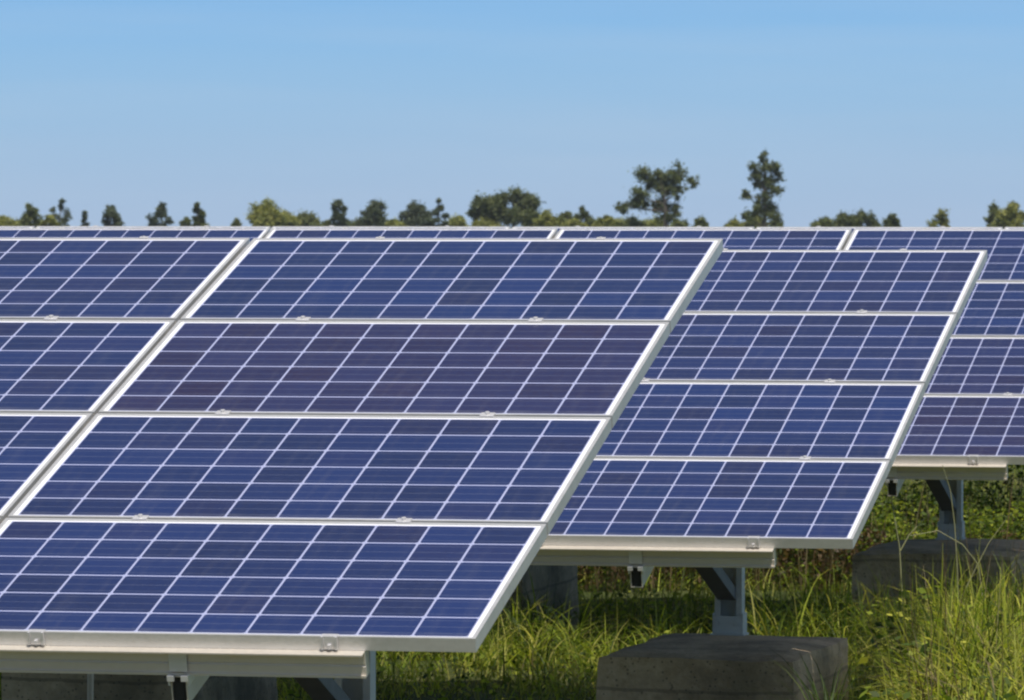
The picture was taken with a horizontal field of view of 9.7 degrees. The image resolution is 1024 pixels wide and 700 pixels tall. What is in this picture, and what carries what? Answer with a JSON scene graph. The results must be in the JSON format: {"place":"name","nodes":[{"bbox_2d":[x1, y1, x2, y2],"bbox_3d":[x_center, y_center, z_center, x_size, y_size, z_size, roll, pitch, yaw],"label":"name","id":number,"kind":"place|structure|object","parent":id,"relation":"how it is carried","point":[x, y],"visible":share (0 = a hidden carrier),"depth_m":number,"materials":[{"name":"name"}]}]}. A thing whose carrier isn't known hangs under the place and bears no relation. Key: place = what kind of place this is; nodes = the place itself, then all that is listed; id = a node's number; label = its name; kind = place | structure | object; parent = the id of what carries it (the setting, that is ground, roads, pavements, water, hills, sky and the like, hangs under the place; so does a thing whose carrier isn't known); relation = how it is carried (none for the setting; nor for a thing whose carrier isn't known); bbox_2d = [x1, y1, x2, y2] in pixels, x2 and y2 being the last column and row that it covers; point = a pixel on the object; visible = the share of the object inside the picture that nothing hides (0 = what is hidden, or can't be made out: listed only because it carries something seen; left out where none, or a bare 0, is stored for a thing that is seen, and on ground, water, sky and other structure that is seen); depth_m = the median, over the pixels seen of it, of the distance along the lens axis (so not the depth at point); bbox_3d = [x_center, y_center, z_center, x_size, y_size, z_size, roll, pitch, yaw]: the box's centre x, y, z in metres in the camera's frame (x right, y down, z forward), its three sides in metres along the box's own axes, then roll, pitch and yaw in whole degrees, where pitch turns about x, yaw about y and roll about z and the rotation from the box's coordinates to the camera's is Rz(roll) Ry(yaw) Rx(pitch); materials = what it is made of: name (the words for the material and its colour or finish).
{"place":"outdoors","nodes":[
{"label":"outdoors","id":0,"kind":"place"},
{"bbox_2d":[0,464,1023,699],"bbox_3d":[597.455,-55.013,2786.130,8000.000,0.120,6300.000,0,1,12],"label":"ground","id":1,"kind":"structure","parent":0,"point":[452,684],"depth_m":29.27,"materials":[{"name":"green plant"}]},
{"bbox_2d":[0,214,22,225],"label":"bush","id":2,"kind":"object","parent":1,"relation":"on","point":[5,220],"visible":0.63,"depth_m":519.52,"materials":[{"name":"green plant"}]},
{"bbox_2d":[18,202,43,227],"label":"round tree","id":3,"kind":"object","parent":1,"relation":"on","point":[29,216],"visible":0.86,"depth_m":556.57,"materials":[{"name":"green plant"}]},
{"bbox_2d":[38,214,58,225],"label":"bush","id":4,"kind":"object","parent":1,"relation":"on","point":[49,220],"visible":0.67,"depth_m":520.83,"materials":[{"name":"green plant"}]},
{"bbox_2d":[48,198,72,225],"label":"sparse tree","id":5,"kind":"object","parent":1,"relation":"on","point":[64,218],"visible":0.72,"depth_m":593.93,"materials":[{"name":"green plant"}]},
{"bbox_2d":[80,210,90,225],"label":"sparse tree","id":6,"kind":"object","parent":1,"relation":"on","point":[84,217],"visible":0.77,"depth_m":534.85,"materials":[{"name":"green plant"}]},
{"bbox_2d":[87,674,93,699],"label":"stake","id":7,"kind":"object","parent":1,"relation":"on","point":[90,685],"depth_m":21.19,"materials":[{"name":"grey metal"}]},
{"bbox_2d":[101,204,125,225],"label":"round tree","id":8,"kind":"object","parent":1,"relation":"on","point":[110,213],"visible":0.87,"depth_m":557.87,"materials":[{"name":"green plant"}]},
{"bbox_2d":[145,201,174,225],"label":"round tree","id":9,"kind":"object","parent":1,"relation":"on","point":[160,212],"visible":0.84,"depth_m":594.75,"materials":[{"name":"green plant"}]},
{"bbox_2d":[179,217,191,225],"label":"bush","id":10,"kind":"object","parent":1,"relation":"on","point":[187,221],"visible":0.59,"depth_m":558.75,"materials":[{"name":"green plant"}]},
{"bbox_2d":[191,202,209,225],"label":"conifer tree","id":11,"kind":"object","parent":1,"relation":"on","point":[199,219],"visible":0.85,"depth_m":521.97,"materials":[{"name":"green plant"}]},
{"bbox_2d":[230,217,242,225],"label":"bush","id":12,"kind":"object","parent":1,"relation":"on","point":[236,221],"visible":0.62,"depth_m":595.83,"materials":[{"name":"green plant"}]},
{"bbox_2d":[246,195,287,227],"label":"round tree","id":13,"kind":"object","parent":1,"relation":"on","point":[266,214],"visible":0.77,"depth_m":522.46,"materials":[{"name":"green plant"}]},
{"bbox_2d":[280,208,302,225],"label":"bush","id":14,"kind":"object","parent":1,"relation":"on","point":[293,220],"visible":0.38,"depth_m":559.65,"materials":[{"name":"green plant"}]},
{"bbox_2d":[297,209,325,225],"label":"bush","id":15,"kind":"object","parent":1,"relation":"on","point":[308,219],"visible":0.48,"depth_m":596.23,"materials":[{"name":"green plant"}]},
{"bbox_2d":[323,219,331,225],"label":"bush","id":16,"kind":"object","parent":1,"relation":"on","point":[327,222],"visible":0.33,"depth_m":607.82,"materials":[{"name":"green plant"}]},
{"bbox_2d":[328,199,349,225],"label":"round tree","id":17,"kind":"object","parent":1,"relation":"on","point":[339,216],"visible":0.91,"depth_m":523.80,"materials":[{"name":"green plant"}]},
{"bbox_2d":[345,216,355,225],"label":"bush","id":18,"kind":"object","parent":1,"relation":"on","point":[350,223],"visible":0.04,"depth_m":567.75,"materials":[{"name":"green plant"}]},
{"bbox_2d":[0,236,722,699],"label":"solar array","id":19,"kind":"object","parent":1,"relation":"on","point":[320,468],"visible":1,"depth_m":18.45,"materials":[{"name":"glass"}]},
{"bbox_2d":[354,198,388,225],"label":"round tree","id":20,"kind":"object","parent":1,"relation":"on","point":[372,213],"visible":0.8,"depth_m":560.62,"materials":[{"name":"green plant"}]},
{"bbox_2d":[384,217,408,225],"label":"bush","id":21,"kind":"object","parent":1,"relation":"on","point":[394,222],"visible":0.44,"depth_m":531.74,"materials":[{"name":"green plant"}]},
{"bbox_2d":[398,199,433,225],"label":"round tree","id":22,"kind":"object","parent":1,"relation":"on","point":[415,214],"visible":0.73,"depth_m":597.67,"materials":[{"name":"green plant"}]},
{"bbox_2d":[421,217,435,225],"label":"bush","id":23,"kind":"object","parent":1,"relation":"on","point":[427,221],"visible":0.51,"depth_m":568.68,"materials":[{"name":"green plant"}]},
{"bbox_2d":[431,197,449,225],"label":"conifer tree","id":24,"kind":"object","parent":1,"relation":"on","point":[437,209],"visible":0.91,"depth_m":524.84,"materials":[{"name":"green plant"}]},
{"bbox_2d":[0,569,906,699],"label":"clover","id":25,"kind":"object","parent":1,"relation":"on","point":[381,668],"visible":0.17,"depth_m":28.44,"materials":[{"name":"green plant"}]},
{"bbox_2d":[447,213,469,225],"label":"bush","id":26,"kind":"object","parent":1,"relation":"on","point":[457,220],"visible":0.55,"depth_m":561.40,"materials":[{"name":"green plant"}]},
{"bbox_2d":[470,216,504,226],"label":"bush","id":27,"kind":"object","parent":1,"relation":"on","point":[482,222],"visible":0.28,"depth_m":598.79,"materials":[{"name":"green plant"}]},
{"bbox_2d":[1,248,986,699],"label":"solar array","id":28,"kind":"object","parent":1,"relation":"on","point":[773,404],"visible":0.34,"depth_m":24.57,"materials":[{"name":"glass"}]},
{"bbox_2d":[465,184,545,227],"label":"oak tree","id":29,"kind":"object","parent":1,"relation":"on","point":[524,208],"visible":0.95,"depth_m":599.17,"materials":[{"name":"green plant"}]},
{"bbox_2d":[0,227,1023,645],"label":"solar array","id":30,"kind":"object","parent":1,"relation":"on","point":[966,423],"visible":0.27,"depth_m":30.82,"materials":[{"name":"glass"}]},
{"bbox_2d":[0,553,1023,699],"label":"long grass","id":31,"kind":"structure","parent":1,"relation":"on","point":[801,610],"depth_m":29.38,"materials":[{"name":"green plant"}]},
{"bbox_2d":[0,225,1023,572],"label":"solar array","id":32,"kind":"object","parent":1,"relation":"on","point":[518,227],"visible":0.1,"depth_m":40.01,"materials":[{"name":"glass"}]},
{"bbox_2d":[423,610,644,670],"bbox_3d":[-0.028,1.389,28.878,1.338,0.348,1.317,0,1,12],"label":"grass tuft","id":33,"kind":"object","parent":1,"relation":"on","point":[529,651],"visible":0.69,"depth_m":28.79,"materials":[{"name":"green plant"}]},
{"bbox_2d":[533,209,560,226],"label":"bush","id":34,"kind":"object","parent":1,"relation":"on","point":[545,219],"visible":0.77,"depth_m":525.58,"materials":[{"name":"green plant"}]},
{"bbox_2d":[556,211,577,226],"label":"bush","id":35,"kind":"object","parent":1,"relation":"on","point":[566,215],"visible":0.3,"depth_m":562.95,"materials":[{"name":"green plant"}]},
{"bbox_2d":[560,218,588,226],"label":"bush","id":36,"kind":"object","parent":1,"relation":"on","point":[574,222],"visible":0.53,"depth_m":532.72,"materials":[{"name":"green plant"}]},
{"bbox_2d":[504,598,645,663],"bbox_3d":[0.394,1.370,29.414,1.119,0.364,1.318,1,1,37],"label":"grass tuft","id":37,"kind":"object","parent":1,"relation":"on","point":[577,637],"visible":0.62,"depth_m":29.28,"materials":[{"name":"green plant"}]},
{"bbox_2d":[574,205,593,224],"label":"round tree","id":38,"kind":"object","parent":1,"relation":"on","point":[584,213],"visible":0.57,"depth_m":599.68,"materials":[{"name":"green plant"}]},
{"bbox_2d":[587,218,597,226],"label":"bush","id":39,"kind":"object","parent":1,"relation":"on","point":[591,221],"visible":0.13,"depth_m":569.79,"materials":[{"name":"green plant"}]},
{"bbox_2d":[591,214,620,226],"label":"bush","id":40,"kind":"object","parent":1,"relation":"on","point":[607,220],"visible":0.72,"depth_m":526.73,"materials":[{"name":"green plant"}]},
{"bbox_2d":[618,214,651,226],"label":"bush","id":41,"kind":"object","parent":1,"relation":"on","point":[632,221],"visible":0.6,"depth_m":563.51,"materials":[{"name":"green plant"}]},
{"bbox_2d":[591,598,707,641],"bbox_3d":[0.719,1.367,29.287,0.756,0.376,0.432,0,1,-21],"label":"grass tuft","id":42,"kind":"object","parent":1,"relation":"on","point":[658,630],"visible":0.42,"depth_m":29.27,"materials":[{"name":"green plant"}]},
{"bbox_2d":[638,212,670,226],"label":"bush","id":43,"kind":"object","parent":1,"relation":"on","point":[652,222],"visible":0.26,"depth_m":600.10,"materials":[{"name":"green plant"}]},
{"bbox_2d":[612,159,699,226],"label":"oak tree","id":44,"kind":"object","parent":1,"relation":"on","point":[662,185],"visible":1,"depth_m":559.84,"materials":[{"name":"green plant"}]},
{"bbox_2d":[669,218,689,226],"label":"bush","id":45,"kind":"object","parent":1,"relation":"on","point":[676,222],"visible":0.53,"depth_m":533.64,"materials":[{"name":"green plant"}]},
{"bbox_2d":[690,214,708,226],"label":"bush","id":46,"kind":"object","parent":1,"relation":"on","point":[701,221],"visible":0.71,"depth_m":527.71,"materials":[{"name":"green plant"}]},
{"bbox_2d":[723,215,742,226],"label":"bush","id":47,"kind":"object","parent":1,"relation":"on","point":[734,222],"visible":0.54,"depth_m":564.80,"materials":[{"name":"green plant"}]},
{"bbox_2d":[740,215,771,228],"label":"bush","id":48,"kind":"object","parent":1,"relation":"on","point":[745,224],"visible":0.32,"depth_m":601.40,"materials":[{"name":"green plant"}]},
{"bbox_2d":[739,147,786,226],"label":"poplar tree","id":49,"kind":"object","parent":1,"relation":"on","point":[764,205],"visible":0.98,"depth_m":559.69,"materials":[{"name":"green plant"}]},
{"bbox_2d":[767,598,829,635],"bbox_3d":[1.464,1.357,29.712,1.010,0.380,1.156,0,1,-7],"label":"grass tuft","id":50,"kind":"object","parent":1,"relation":"on","point":[797,619],"visible":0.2,"depth_m":29.57,"materials":[{"name":"green plant"}]},
{"bbox_2d":[577,464,1023,592],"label":"weeds","id":51,"kind":"object","parent":1,"relation":"on","point":[883,517],"visible":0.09,"depth_m":35.13,"materials":[{"name":"green plant"}]},
{"bbox_2d":[737,642,881,699],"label":"grass tuft","id":52,"kind":"object","parent":1,"relation":"on","point":[824,688],"visible":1,"depth_m":23.27,"materials":[{"name":"green plant"}]},
{"bbox_2d":[809,216,833,226],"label":"bush","id":53,"kind":"object","parent":1,"relation":"on","point":[824,221],"visible":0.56,"depth_m":528.62,"materials":[{"name":"green plant"}]},
{"bbox_2d":[831,210,865,226],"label":"round tree","id":54,"kind":"object","parent":1,"relation":"on","point":[843,219],"visible":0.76,"depth_m":565.75,"materials":[{"name":"green plant"}]},
{"bbox_2d":[852,208,882,226],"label":"round tree","id":55,"kind":"object","parent":1,"relation":"on","point":[869,221],"visible":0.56,"depth_m":602.53,"materials":[{"name":"green plant"}]},
{"bbox_2d":[748,507,1023,699],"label":"tall grass","id":56,"kind":"structure","parent":1,"relation":"on","point":[973,653],"depth_m":25.61,"materials":[{"name":"green plant"}]},
{"bbox_2d":[891,496,935,611],"bbox_3d":[1.952,0.987,29.198,0.224,0.583,0.017,0,1,0],"label":"weed stalk","id":57,"kind":"object","parent":56,"relation":"on","point":[903,544],"visible":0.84,"depth_m":29.20,"materials":[{"name":"green plant"}]},
{"bbox_2d":[910,465,1005,601],"bbox_3d":[2.108,0.935,28.398,0.452,0.782,0.019,0,1,1],"label":"weed stalk","id":58,"kind":"object","parent":56,"relation":"on","point":[963,546],"visible":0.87,"depth_m":28.40,"materials":[{"name":"green plant"}]},
{"bbox_2d":[881,213,900,226],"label":"round tree","id":59,"kind":"object","parent":1,"relation":"on","point":[892,220],"visible":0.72,"depth_m":529.81,"materials":[{"name":"green plant"}]},
{"bbox_2d":[925,207,950,226],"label":"sparse tree","id":60,"kind":"object","parent":1,"relation":"on","point":[941,215],"visible":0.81,"depth_m":566.68,"materials":[{"name":"green plant"}]},
{"bbox_2d":[983,199,999,226],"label":"round tree","id":61,"kind":"object","parent":1,"relation":"on","point":[993,209],"visible":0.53,"depth_m":603.85,"materials":[{"name":"green plant"}]},
{"bbox_2d":[991,200,1023,228],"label":"round tree","id":62,"kind":"object","parent":1,"relation":"on","point":[1010,215],"visible":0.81,"depth_m":530.66,"materials":[{"name":"green plant"}]},
{"bbox_2d":[0,0,1023,226],"label":"sky","id":63,"kind":"structure","parent":0,"point":[910,109],"materials":[{"name":"blue"}]}
]}

